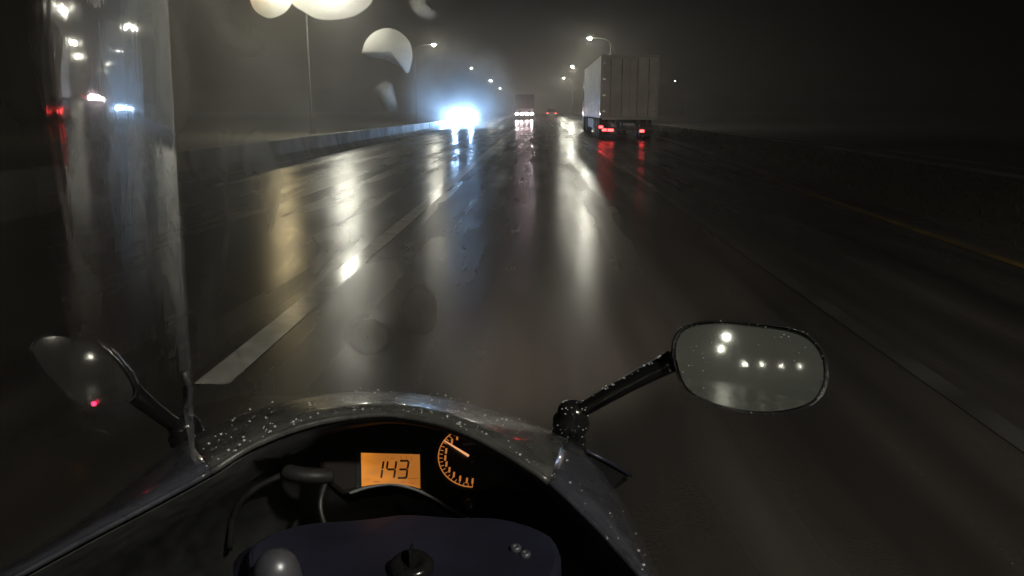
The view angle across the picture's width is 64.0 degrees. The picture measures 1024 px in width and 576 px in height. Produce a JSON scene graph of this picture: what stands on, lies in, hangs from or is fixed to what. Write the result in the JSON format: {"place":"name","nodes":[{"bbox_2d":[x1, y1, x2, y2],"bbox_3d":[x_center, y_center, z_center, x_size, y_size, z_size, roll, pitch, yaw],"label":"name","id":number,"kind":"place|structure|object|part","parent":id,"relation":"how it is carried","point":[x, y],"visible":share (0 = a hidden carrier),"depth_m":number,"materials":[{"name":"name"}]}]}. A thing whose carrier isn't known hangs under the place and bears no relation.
{"place":"outdoors","nodes":[
{"label":"outdoors","id":0,"kind":"place"},
{"bbox_2d":[0,112,1023,575],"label":"road","id":1,"kind":"structure","parent":0,"point":[540,264],"depth_m":5.35,"materials":[{"name":"grey asphalt"}]},
{"bbox_2d":[0,113,508,222],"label":"concrete barrier","id":2,"kind":"object","parent":1,"relation":"on","point":[30,192],"visible":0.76,"depth_m":17.52,"materials":[{"name":"grey concrete"}]},
{"bbox_2d":[194,113,533,383],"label":"edge line","id":3,"kind":"object","parent":1,"relation":"on","point":[234,364],"visible":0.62,"depth_m":5.94,"materials":[{"name":"white paint"}]},
{"bbox_2d":[0,0,828,575],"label":"motorcycle","id":4,"kind":"object","parent":1,"relation":"on","point":[372,484],"visible":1,"depth_m":0.80,"materials":[{"name":"plastic"}]},
{"bbox_2d":[450,108,478,127],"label":"oncoming car","id":5,"kind":"object","parent":1,"relation":"on","point":[465,116],"visible":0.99,"depth_m":61.43,"materials":[{"name":"grey paint"}]},
{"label":"windows","id":6,"kind":"part","parent":5,"relation":"part of","materials":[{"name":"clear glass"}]},
{"bbox_2d":[515,94,533,119],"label":"box truck","id":7,"kind":"object","parent":1,"relation":"on","point":[524,104],"visible":1,"depth_m":107.41,"materials":[{"name":"metal"}]},
{"bbox_2d":[545,109,557,117],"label":"car","id":8,"kind":"object","parent":1,"relation":"on","point":[551,112],"visible":1,"depth_m":134.73,"materials":[{"name":"grey paint"}]},
{"bbox_2d":[563,77,572,115],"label":"street lamp","id":9,"kind":"object","parent":1,"relation":"on","point":[572,97],"visible":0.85,"depth_m":166.26,"materials":[{"name":"white metal"}]},
{"bbox_2d":[585,37,610,53],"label":"street lamp","id":10,"kind":"object","parent":1,"relation":"on","point":[589,38],"visible":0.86,"depth_m":72.72,"materials":[{"name":"white metal"}]},
{"bbox_2d":[591,146,610,157],"bbox_3d":[2.953,-4.604,27.573,0.130,0.001,8.000,0,12,2],"label":"lane line","id":11,"kind":"object","parent":1,"relation":"on","point":[601,152],"visible":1,"depth_m":26.76,"materials":[{"name":"paint"}]},
{"bbox_2d":[582,54,659,138],"bbox_3d":[5.513,-10.319,44.958,2.650,3.770,16.647,0,12,2],"label":"semi trailer truck","id":12,"kind":"object","parent":1,"relation":"on","point":[620,91],"visible":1,"depth_m":36.92,"materials":[{"name":"white paint"}]},
{"bbox_3d":[4.669,-9.016,36.799,1.188,2.580,0.102,0,12,2],"label":"rear door","id":13,"kind":"part","parent":12,"relation":"part of","materials":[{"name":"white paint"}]},
{"bbox_3d":[5.881,-9.008,36.761,1.188,2.580,0.102,0,12,2],"label":"rear door","id":14,"kind":"part","parent":12,"relation":"part of","materials":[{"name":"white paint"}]},
{"bbox_2d":[567,114,1023,267],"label":"yellow edge line","id":15,"kind":"object","parent":1,"relation":"on","point":[1006,260],"visible":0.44,"depth_m":10.29,"materials":[{"name":"paint"}]},
{"bbox_2d":[618,165,1023,451],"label":"lane line","id":16,"kind":"object","parent":1,"relation":"on","point":[1008,431],"visible":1,"depth_m":4.84,"materials":[{"name":"paint"}]},
{"bbox_2d":[0,112,1023,247],"bbox_3d":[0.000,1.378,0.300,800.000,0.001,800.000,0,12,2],"label":"ground","id":17,"kind":"structure","parent":0,"point":[29,139],"depth_m":39.26,"materials":[{"name":"soil"}]},
{"bbox_2d":[305,13,315,133],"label":"street lamp","id":18,"kind":"object","parent":17,"relation":"on","point":[311,114],"visible":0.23,"depth_m":47.42,"materials":[{"name":"white metal"}]},
{"bbox_2d":[414,43,437,123],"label":"street lamp","id":19,"kind":"object","parent":17,"relation":"on","point":[432,44],"visible":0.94,"depth_m":80.87,"materials":[{"name":"white metal"}]},
{"bbox_2d":[459,67,472,107],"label":"street lamp","id":20,"kind":"object","parent":17,"relation":"on","point":[459,85],"visible":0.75,"depth_m":126.51,"materials":[{"name":"white metal"}]},
{"bbox_2d":[579,113,1023,178],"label":"gravel strip","id":21,"kind":"object","parent":17,"relation":"on","point":[953,166],"visible":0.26,"depth_m":23.93,"materials":[{"name":"grey gravel"}]},
{"bbox_2d":[657,122,1023,169],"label":"gravel strip","id":22,"kind":"object","parent":17,"relation":"on","point":[885,150],"visible":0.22,"depth_m":27.27,"materials":[{"name":"grey gravel"}]},
{"bbox_2d":[0,0,1023,111],"label":"sky","id":23,"kind":"structure","parent":0,"point":[727,55],"materials":[{"name":"black"}]},
{"bbox_2d":[612,124,1023,243],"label":"verge grass","id":24,"kind":"structure","parent":0,"point":[705,137],"depth_m":19.94,"materials":[{"name":"green plant"}]}
]}

